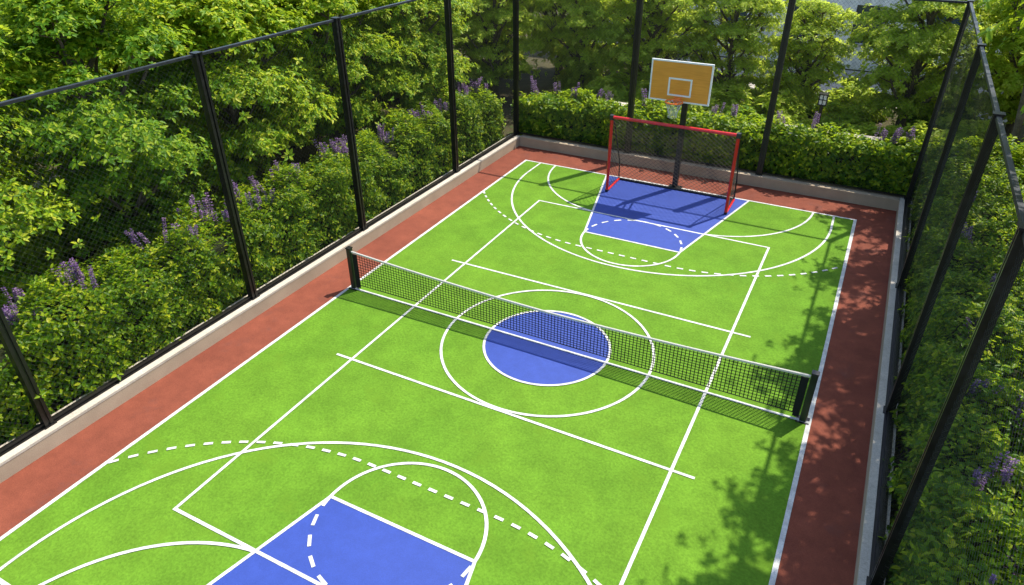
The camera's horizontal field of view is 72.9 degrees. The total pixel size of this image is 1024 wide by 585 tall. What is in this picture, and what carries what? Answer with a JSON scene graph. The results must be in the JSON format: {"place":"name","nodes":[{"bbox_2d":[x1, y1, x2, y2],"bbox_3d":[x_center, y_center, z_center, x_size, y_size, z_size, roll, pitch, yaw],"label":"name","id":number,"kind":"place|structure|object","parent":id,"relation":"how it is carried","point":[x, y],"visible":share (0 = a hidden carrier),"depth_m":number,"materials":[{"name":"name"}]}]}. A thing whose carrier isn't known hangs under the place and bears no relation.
{"place":"outdoors","nodes":[
{"label":"outdoors","id":0,"kind":"place"},
{"bbox_2d":[6,10,1023,583],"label":"ground","id":1,"kind":"structure","parent":0,"point":[548,68],"depth_m":26.08,"materials":[{"name":"plant"}]},
{"bbox_2d":[0,28,47,189],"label":"leafy tree","id":2,"kind":"object","parent":1,"relation":"on","point":[1,156],"visible":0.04,"depth_m":16.09,"materials":[{"name":"green plant"}]},
{"bbox_2d":[0,192,98,269],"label":"garden shrub","id":3,"kind":"object","parent":1,"relation":"on","point":[40,254],"visible":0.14,"depth_m":16.65,"materials":[{"name":"green plant"}]},
{"bbox_2d":[0,25,101,308],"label":"leafy tree","id":4,"kind":"object","parent":1,"relation":"on","point":[15,70],"visible":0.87,"depth_m":12.62,"materials":[{"name":"green plant"}]},
{"bbox_2d":[57,157,100,170],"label":"garden shrub","id":5,"kind":"object","parent":1,"relation":"on","point":[64,165],"visible":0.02,"depth_m":22.06,"materials":[{"name":"green plant"}]},
{"bbox_2d":[0,1,202,163],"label":"leafy tree","id":6,"kind":"object","parent":1,"relation":"on","point":[105,65],"visible":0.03,"depth_m":17.87,"materials":[{"name":"green plant"}]},
{"bbox_2d":[90,240,144,270],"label":"garden shrub","id":7,"kind":"object","parent":1,"relation":"on","point":[98,252],"visible":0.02,"depth_m":15.69,"materials":[{"name":"green plant"}]},
{"bbox_2d":[0,0,240,265],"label":"leafy tree","id":8,"kind":"object","parent":1,"relation":"on","point":[65,27],"visible":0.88,"depth_m":13.72,"materials":[{"name":"green plant"}]},
{"bbox_2d":[113,2,262,133],"bbox_3d":[-9.655,-7.363,21.905,5.018,6.131,5.538,5,32,8],"label":"leafy tree","id":9,"kind":"object","parent":1,"relation":"on","point":[202,111],"visible":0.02,"depth_m":21.94,"materials":[{"name":"green plant"}]},
{"bbox_2d":[198,189,225,213],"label":"garden shrub","id":10,"kind":"object","parent":1,"relation":"on","point":[219,198],"visible":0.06,"depth_m":17.81,"materials":[{"name":"green plant"}]},
{"bbox_2d":[90,0,352,209],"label":"leafy tree","id":11,"kind":"object","parent":1,"relation":"on","point":[221,22],"visible":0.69,"depth_m":16.89,"materials":[{"name":"green plant"}]},
{"bbox_2d":[0,84,505,445],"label":"clipped hedge","id":12,"kind":"object","parent":1,"relation":"on","point":[119,276],"visible":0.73,"depth_m":14.21,"materials":[{"name":"green plant"}]},
{"bbox_2d":[2,304,19,328],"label":"flowering plant","id":13,"kind":"object","parent":12,"relation":"attached to","point":[7,313],"visible":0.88,"depth_m":11.62,"materials":[{"name":"purple plant"}]},
{"bbox_2d":[1,287,24,307],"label":"flowering plant","id":14,"kind":"object","parent":12,"relation":"attached to","point":[15,290],"visible":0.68,"depth_m":12.16,"materials":[{"name":"purple plant"}]},
{"bbox_2d":[50,267,72,291],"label":"flowering plant","id":15,"kind":"object","parent":12,"relation":"attached to","point":[59,273],"visible":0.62,"depth_m":12.50,"materials":[{"name":"purple plant"}]},
{"bbox_2d":[60,257,85,286],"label":"flowering plant","id":16,"kind":"object","parent":12,"relation":"attached to","point":[74,267],"visible":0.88,"depth_m":12.66,"materials":[{"name":"purple plant"}]},
{"bbox_2d":[79,265,98,300],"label":"flowering plant","id":17,"kind":"object","parent":12,"relation":"attached to","point":[91,273],"visible":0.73,"depth_m":12.44,"materials":[{"name":"purple plant"}]},
{"bbox_2d":[124,228,149,251],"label":"flowering plant","id":18,"kind":"object","parent":12,"relation":"attached to","point":[133,239],"visible":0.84,"depth_m":13.84,"materials":[{"name":"purple plant"}]},
{"bbox_2d":[162,218,180,247],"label":"flowering plant","id":19,"kind":"object","parent":12,"relation":"attached to","point":[164,226],"visible":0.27,"depth_m":14.15,"materials":[{"name":"purple plant"}]},
{"bbox_2d":[176,195,198,225],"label":"flowering plant","id":20,"kind":"object","parent":12,"relation":"attached to","point":[178,210],"visible":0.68,"depth_m":14.80,"materials":[{"name":"purple plant"}]},
{"bbox_2d":[186,224,198,249],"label":"flowering plant","id":21,"kind":"object","parent":12,"relation":"attached to","point":[190,229],"visible":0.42,"depth_m":14.08,"materials":[{"name":"purple plant"}]},
{"bbox_2d":[199,209,207,225],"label":"flowering plant","id":22,"kind":"object","parent":12,"relation":"attached to","point":[200,211],"visible":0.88,"depth_m":15.05,"materials":[{"name":"purple plant"}]},
{"bbox_2d":[196,192,217,224],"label":"flowering plant","id":23,"kind":"object","parent":12,"relation":"attached to","point":[205,210],"visible":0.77,"depth_m":15.26,"materials":[{"name":"purple plant"}]},
{"bbox_2d":[221,208,229,228],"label":"flowering plant","id":24,"kind":"object","parent":12,"relation":"attached to","point":[226,214],"visible":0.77,"depth_m":14.99,"materials":[{"name":"purple plant"}]},
{"bbox_2d":[232,180,241,205],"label":"flowering plant","id":25,"kind":"object","parent":12,"relation":"attached to","point":[235,189],"visible":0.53,"depth_m":15.67,"materials":[{"name":"purple plant"}]},
{"bbox_2d":[245,192,260,210],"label":"flowering plant","id":26,"kind":"object","parent":12,"relation":"attached to","point":[251,201],"visible":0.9,"depth_m":15.48,"materials":[{"name":"purple plant"}]},
{"bbox_2d":[248,176,266,195],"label":"flowering plant","id":27,"kind":"object","parent":12,"relation":"attached to","point":[255,187],"visible":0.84,"depth_m":16.31,"materials":[{"name":"purple plant"}]},
{"bbox_2d":[313,139,327,161],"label":"flowering plant","id":28,"kind":"object","parent":12,"relation":"attached to","point":[315,142],"visible":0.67,"depth_m":18.16,"materials":[{"name":"purple plant"}]},
{"bbox_2d":[329,137,339,152],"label":"flowering plant","id":29,"kind":"object","parent":12,"relation":"attached to","point":[332,144],"visible":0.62,"depth_m":18.50,"materials":[{"name":"purple plant"}]},
{"bbox_2d":[385,127,393,147],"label":"flowering plant","id":30,"kind":"object","parent":12,"relation":"attached to","point":[386,138],"visible":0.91,"depth_m":19.42,"materials":[{"name":"purple plant"}]},
{"bbox_2d":[0,134,519,482],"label":"kerb wall","id":31,"kind":"structure","parent":1,"relation":"on","point":[34,448],"depth_m":13.91,"materials":[{"name":"concrete"}]},
{"bbox_2d":[0,0,518,456],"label":"fence","id":32,"kind":"object","parent":31,"relation":"on","point":[46,419],"visible":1,"depth_m":13.81,"materials":[{"name":"metal"}]},
{"bbox_2d":[285,111,318,147],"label":"garden shrub","id":33,"kind":"object","parent":1,"relation":"on","point":[295,145],"depth_m":23.83,"materials":[{"name":"green plant"}]},
{"bbox_2d":[228,0,432,146],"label":"leafy tree","id":34,"kind":"object","parent":1,"relation":"on","point":[317,8],"visible":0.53,"depth_m":20.09,"materials":[{"name":"green plant"}]},
{"bbox_2d":[332,11,433,97],"bbox_3d":[-5.618,-10.846,27.337,4.919,6.336,5.429,19,37,29],"label":"leafy tree","id":35,"kind":"object","parent":1,"relation":"on","point":[334,13],"depth_m":27.23,"materials":[{"name":"green plant"}]},
{"bbox_2d":[370,112,402,133],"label":"garden shrub","id":36,"kind":"object","parent":1,"relation":"on","point":[374,125],"visible":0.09,"depth_m":23.22,"materials":[{"name":"green plant"}]},
{"bbox_2d":[335,0,492,112],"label":"leafy tree","id":37,"kind":"object","parent":1,"relation":"on","point":[425,55],"visible":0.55,"depth_m":21.94,"materials":[{"name":"green plant"}]},
{"bbox_2d":[0,146,896,584],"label":"court border","id":38,"kind":"object","parent":1,"relation":"on","point":[820,542],"visible":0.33,"depth_m":12.82,"materials":[{"name":"red rubber"}]},
{"bbox_2d":[0,161,853,584],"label":"court turf","id":39,"kind":"structure","parent":38,"relation":"on","point":[718,519],"depth_m":11.85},
{"bbox_2d":[212,498,471,584],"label":"painted key","id":40,"kind":"object","parent":39,"relation":"on","point":[350,546],"visible":1,"depth_m":9.63,"materials":[{"name":"blue paint"}]},
{"bbox_2d":[0,160,856,584],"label":"court lines","id":41,"kind":"object","parent":39,"relation":"on","point":[640,540],"visible":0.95,"depth_m":11.66,"materials":[{"name":"white paint"}]},
{"bbox_2d":[485,311,608,383],"bbox_3d":[0.696,1.059,13.869,2.520,0.001,2.520,15,35,23],"label":"painted circle","id":42,"kind":"object","parent":39,"relation":"on","point":[521,359],"visible":0.81,"depth_m":13.64,"materials":[{"name":"blue paint"}]},
{"bbox_2d":[345,246,819,424],"bbox_3d":[0.710,0.608,13.628,9.940,1.045,0.200,15,35,23],"label":"court net","id":43,"kind":"object","parent":39,"relation":"on","point":[353,267],"visible":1,"depth_m":13.16,"materials":[{"name":"black fabric"}]},
{"bbox_2d":[587,176,746,251],"bbox_3d":[3.955,-2.226,19.181,4.340,0.001,3.990,15,35,23],"label":"painted key","id":44,"kind":"object","parent":39,"relation":"on","point":[694,212],"visible":0.8,"depth_m":19.09,"materials":[{"name":"blue paint"}]},
{"bbox_2d":[605,114,741,214],"bbox_3d":[4.559,-3.775,19.527,3.574,2.295,1.114,15,35,23],"label":"hockey goal","id":45,"kind":"object","parent":44,"relation":"on","point":[728,198],"visible":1,"depth_m":19.40,"materials":[{"name":"red paint"}]},
{"bbox_2d":[648,58,714,190],"bbox_3d":[4.490,-4.508,19.279,1.346,3.796,1.234,-5,32,-8],"label":"basketball hoop","id":46,"kind":"object","parent":38,"relation":"on","point":[684,84],"visible":1,"depth_m":18.52,"materials":[{"name":"orange paint"}]},
{"bbox_2d":[429,0,545,72],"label":"leafy tree","id":47,"kind":"object","parent":1,"relation":"on","point":[483,39],"visible":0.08,"depth_m":29.46,"materials":[{"name":"green plant"}]},
{"bbox_2d":[432,0,558,98],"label":"leafy tree","id":48,"kind":"object","parent":1,"relation":"on","point":[523,68],"visible":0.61,"depth_m":26.60,"materials":[{"name":"green plant"}]},
{"bbox_2d":[512,0,619,74],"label":"leafy tree","id":49,"kind":"object","parent":1,"relation":"on","point":[546,49],"visible":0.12,"depth_m":30.14,"materials":[{"name":"green plant"}]},
{"bbox_2d":[552,65,604,94],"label":"garden shrub","id":50,"kind":"object","parent":1,"relation":"on","point":[561,76],"visible":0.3,"depth_m":28.55,"materials":[{"name":"green plant"}]},
{"bbox_2d":[526,0,649,87],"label":"leafy tree","id":51,"kind":"object","parent":1,"relation":"on","point":[568,32],"visible":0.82,"depth_m":26.71,"materials":[{"name":"green plant"}]},
{"bbox_2d":[579,71,639,102],"bbox_3d":[3.619,-7.379,26.200,2.754,1.784,2.991,-12,34,-19],"label":"garden shrub","id":52,"kind":"object","parent":1,"relation":"on","point":[607,84],"visible":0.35,"depth_m":25.68,"materials":[{"name":"green plant"}]},
{"bbox_2d":[625,78,659,111],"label":"garden shrub","id":53,"kind":"object","parent":1,"relation":"on","point":[639,94],"visible":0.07,"depth_m":25.28,"materials":[{"name":"green plant"}]},
{"bbox_2d":[608,0,691,62],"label":"leafy tree","id":54,"kind":"object","parent":1,"relation":"on","point":[680,12],"visible":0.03,"depth_m":30.12,"materials":[{"name":"green plant"}]},
{"bbox_2d":[589,0,721,87],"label":"leafy tree","id":55,"kind":"object","parent":1,"relation":"on","point":[656,13],"visible":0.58,"depth_m":25.41,"materials":[{"name":"green plant"}]},
{"bbox_2d":[663,101,704,112],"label":"garden shrub","id":56,"kind":"object","parent":1,"relation":"on","point":[692,108],"visible":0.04,"depth_m":23.43,"materials":[{"name":"green plant"}]},
{"bbox_2d":[519,134,899,210],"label":"kerb wall","id":57,"kind":"structure","parent":1,"relation":"on","point":[853,196],"depth_m":20.85,"materials":[{"name":"concrete"}]},
{"bbox_2d":[518,0,967,196],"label":"fence","id":58,"kind":"object","parent":57,"relation":"on","point":[638,26],"visible":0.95,"depth_m":19.81,"materials":[{"name":"metal"}]},
{"bbox_2d":[510,87,933,201],"bbox_3d":[6.031,-4.978,21.928,13.319,2.059,2.177,15,35,23],"label":"clipped hedge","id":59,"kind":"object","parent":1,"relation":"on","point":[808,164],"visible":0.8,"depth_m":20.94,"materials":[{"name":"green plant"}]},
{"bbox_2d":[530,76,540,95],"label":"flowering plant","id":60,"kind":"object","parent":59,"relation":"attached to","point":[534,86],"visible":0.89,"depth_m":24.18,"materials":[{"name":"purple plant"}]},
{"bbox_2d":[731,104,738,121],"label":"flowering plant","id":61,"kind":"object","parent":59,"relation":"attached to","point":[735,111],"visible":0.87,"depth_m":21.54,"materials":[{"name":"purple plant"}]},
{"bbox_2d":[873,123,887,141],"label":"flowering plant","id":62,"kind":"object","parent":59,"relation":"attached to","point":[882,132],"visible":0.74,"depth_m":19.98,"materials":[{"name":"purple plant"}]},
{"bbox_2d":[890,127,903,143],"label":"flowering plant","id":63,"kind":"object","parent":59,"relation":"attached to","point":[895,135],"visible":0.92,"depth_m":19.68,"materials":[{"name":"purple plant"}]},
{"bbox_2d":[906,126,915,141],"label":"flowering plant","id":64,"kind":"object","parent":59,"relation":"attached to","point":[912,132],"visible":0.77,"depth_m":19.57,"materials":[{"name":"purple plant"}]},
{"bbox_2d":[698,86,757,116],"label":"garden shrub","id":65,"kind":"object","parent":1,"relation":"on","point":[713,102],"visible":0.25,"depth_m":23.87,"materials":[{"name":"green plant"}]},
{"bbox_2d":[663,0,817,101],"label":"leafy tree","id":66,"kind":"object","parent":1,"relation":"on","point":[732,81],"visible":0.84,"depth_m":24.27,"materials":[{"name":"green plant"}]},
{"bbox_2d":[721,105,765,121],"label":"garden shrub","id":67,"kind":"object","parent":1,"relation":"on","point":[750,111],"visible":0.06,"depth_m":23.04,"materials":[{"name":"green plant"}]},
{"bbox_2d":[749,88,813,126],"bbox_3d":[9.333,-6.205,24.255,2.754,1.756,2.991,-9,33,-13],"label":"garden shrub","id":68,"kind":"object","parent":1,"relation":"on","point":[800,108],"visible":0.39,"depth_m":23.75,"materials":[{"name":"green plant"}]},
{"bbox_2d":[773,114,792,124],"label":"garden shrub","id":69,"kind":"object","parent":1,"relation":"on","point":[785,117],"visible":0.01,"depth_m":22.96,"materials":[{"name":"green plant"}]},
{"bbox_2d":[744,70,823,117],"bbox_3d":[10.677,-7.766,26.910,2.806,1.593,3.012,-24,39,-34],"label":"garden shrub","id":70,"kind":"object","parent":1,"relation":"on","point":[810,110],"visible":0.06,"depth_m":26.44,"materials":[{"name":"green plant"}]},
{"bbox_2d":[755,0,875,109],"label":"leafy tree","id":71,"kind":"object","parent":1,"relation":"on","point":[798,84],"visible":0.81,"depth_m":24.11,"materials":[{"name":"green plant"}]},
{"bbox_2d":[815,92,829,127],"bbox_3d":[9.957,-5.495,22.569,0.280,1.985,0.280,15,35,23],"label":"garden lamp","id":72,"kind":"object","parent":1,"relation":"on","point":[824,99],"visible":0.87,"depth_m":22.11,"materials":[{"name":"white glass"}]},
{"bbox_2d":[785,124,879,141],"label":"garden wall","id":73,"kind":"structure","parent":1,"relation":"on","point":[871,137],"depth_m":20.96,"materials":[{"name":"stone"}]},
{"bbox_2d":[811,99,877,129],"bbox_3d":[11.562,-5.941,24.090,2.592,1.393,2.387,-22,38,-31],"label":"garden shrub","id":74,"kind":"object","parent":1,"relation":"on","point":[829,116],"visible":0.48,"depth_m":23.75,"materials":[{"name":"green plant"}]},
{"bbox_2d":[834,120,861,133],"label":"garden shrub","id":75,"kind":"object","parent":1,"relation":"on","point":[839,124],"visible":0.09,"depth_m":22.87,"materials":[{"name":"green plant"}]},
{"bbox_2d":[814,76,888,122],"bbox_3d":[12.893,-7.319,26.254,2.792,1.476,2.570,5,32,9],"label":"garden shrub","id":76,"kind":"object","parent":1,"relation":"on","point":[838,94],"visible":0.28,"depth_m":25.85,"materials":[{"name":"green plant"}]},
{"bbox_2d":[855,122,909,141],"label":"garden shrub","id":77,"kind":"object","parent":1,"relation":"on","point":[865,126],"visible":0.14,"depth_m":21.79,"materials":[{"name":"green plant"}]},
{"bbox_2d":[853,197,912,584],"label":"kerb wall","id":78,"kind":"structure","parent":1,"relation":"on","point":[862,566],"depth_m":11.39,"materials":[{"name":"concrete"}]},
{"bbox_2d":[866,0,1023,584],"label":"fence","id":79,"kind":"object","parent":78,"relation":"on","point":[883,553],"visible":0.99,"depth_m":9.16,"materials":[{"name":"metal"}]},
{"bbox_2d":[808,0,1018,129],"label":"leafy tree","id":80,"kind":"object","parent":1,"relation":"on","point":[917,30],"visible":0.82,"depth_m":21.97,"materials":[{"name":"green plant"}]},
{"bbox_2d":[897,120,965,145],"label":"garden shrub","id":81,"kind":"object","parent":1,"relation":"on","point":[919,130],"visible":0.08,"depth_m":21.00,"materials":[{"name":"green plant"}]},
{"bbox_2d":[896,94,989,130],"bbox_3d":[15.491,-6.646,24.787,2.806,1.913,3.012,-5,32,-8],"label":"garden shrub","id":82,"kind":"object","parent":1,"relation":"on","point":[910,121],"visible":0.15,"depth_m":24.30,"materials":[{"name":"green plant"}]},
{"bbox_2d":[878,134,1023,584],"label":"clipped hedge","id":83,"kind":"object","parent":1,"relation":"on","point":[1017,161],"visible":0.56,"depth_m":10.15,"materials":[{"name":"green plant"}]},
{"bbox_2d":[961,222,972,242],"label":"flowering plant","id":84,"kind":"object","parent":83,"relation":"attached to","point":[967,232],"visible":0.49,"depth_m":14.27,"materials":[{"name":"purple plant"}]},
{"bbox_2d":[959,317,977,338],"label":"flowering plant","id":85,"kind":"object","parent":83,"relation":"attached to","point":[968,326],"visible":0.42,"depth_m":11.43,"materials":[{"name":"purple plant"}]},
{"bbox_2d":[971,467,990,490],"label":"flowering plant","id":86,"kind":"object","parent":83,"relation":"attached to","point":[977,477],"visible":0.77,"depth_m":8.65,"materials":[{"name":"purple plant"}]},
{"bbox_2d":[965,379,1002,402],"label":"flowering plant","id":87,"kind":"object","parent":83,"relation":"attached to","point":[983,385],"visible":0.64,"depth_m":10.09,"materials":[{"name":"purple plant"}]},
{"bbox_2d":[984,451,1020,490],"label":"flowering plant","id":88,"kind":"object","parent":83,"relation":"attached to","point":[1005,472],"visible":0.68,"depth_m":8.66,"materials":[{"name":"purple plant"}]},
{"bbox_2d":[1003,544,1018,574],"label":"flowering plant","id":89,"kind":"object","parent":83,"relation":"attached to","point":[1015,564],"visible":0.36,"depth_m":7.67,"materials":[{"name":"purple plant"}]},
{"bbox_2d":[1010,395,1023,433],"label":"flowering plant","id":90,"kind":"object","parent":83,"relation":"attached to","point":[1020,412],"visible":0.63,"depth_m":9.63,"materials":[{"name":"purple plant"}]},
{"bbox_2d":[934,112,1008,154],"bbox_3d":[14.017,-4.589,21.560,2.991,1.781,2.754,-16,35,-24],"label":"garden shrub","id":91,"kind":"object","parent":1,"relation":"on","point":[972,125],"visible":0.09,"depth_m":21.09,"materials":[{"name":"green plant"}]},
{"bbox_2d":[946,0,1023,141],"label":"leafy tree","id":92,"kind":"object","parent":1,"relation":"on","point":[1008,82],"visible":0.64,"depth_m":21.48,"materials":[{"name":"green plant"}]},
{"bbox_2d":[969,5,1022,73],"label":"leafy tree","id":93,"kind":"object","parent":1,"relation":"on","point":[982,25],"visible":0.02,"depth_m":25.41,"materials":[{"name":"green plant"}]},
{"bbox_2d":[976,17,1023,114],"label":"slender tree","id":94,"kind":"object","parent":1,"relation":"on","point":[989,35],"visible":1,"depth_m":6.10,"materials":[{"name":"green plant"}]},
{"bbox_2d":[976,0,1023,65],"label":"slender tree","id":95,"kind":"object","parent":1,"relation":"on","point":[987,7],"visible":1,"depth_m":7.64,"materials":[{"name":"green plant"}]},
{"bbox_2d":[986,0,1023,153],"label":"slender tree","id":96,"kind":"object","parent":1,"relation":"on","point":[1019,119],"visible":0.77,"depth_m":18.59,"materials":[{"name":"green plant"}]},
{"bbox_2d":[998,9,1023,184],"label":"slender tree","id":97,"kind":"object","parent":1,"relation":"on","point":[1020,12],"visible":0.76,"depth_m":15.77,"materials":[{"name":"green plant"}]},
{"bbox_2d":[592,0,1012,77],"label":"pale building","id":98,"kind":"structure","parent":0,"point":[853,5],"depth_m":31.95,"materials":[{"name":"grey glass"}]},
{"bbox_2d":[720,6,746,24],"bbox_3d":[10.889,-13.616,33.897,1.242,1.650,0.080,15,35,23],"label":"window","id":99,"kind":"structure","parent":98,"relation":"in","point":[744,12],"depth_m":33.86,"materials":[{"name":"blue glass"}]},
{"bbox_2d":[789,1,819,41],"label":"window","id":100,"kind":"structure","parent":98,"relation":"in","point":[797,7],"depth_m":32.56,"materials":[{"name":"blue glass"}]},
{"bbox_2d":[850,5,887,45],"bbox_3d":[16.164,-12.113,31.465,1.402,1.720,0.270,15,35,23],"label":"window","id":101,"kind":"structure","parent":98,"relation":"in","point":[860,7],"depth_m":31.40,"materials":[{"name":"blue glass"}]},
{"bbox_2d":[935,13,963,28],"bbox_3d":[18.957,-11.448,30.289,1.130,1.538,0.010,15,35,23],"label":"window","id":102,"kind":"structure","parent":98,"relation":"in","point":[955,20],"depth_m":29.98,"materials":[{"name":"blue glass"}]},
{"bbox_2d":[677,57,1007,121],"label":"garden path","id":103,"kind":"structure","parent":0,"point":[834,85],"depth_m":30.96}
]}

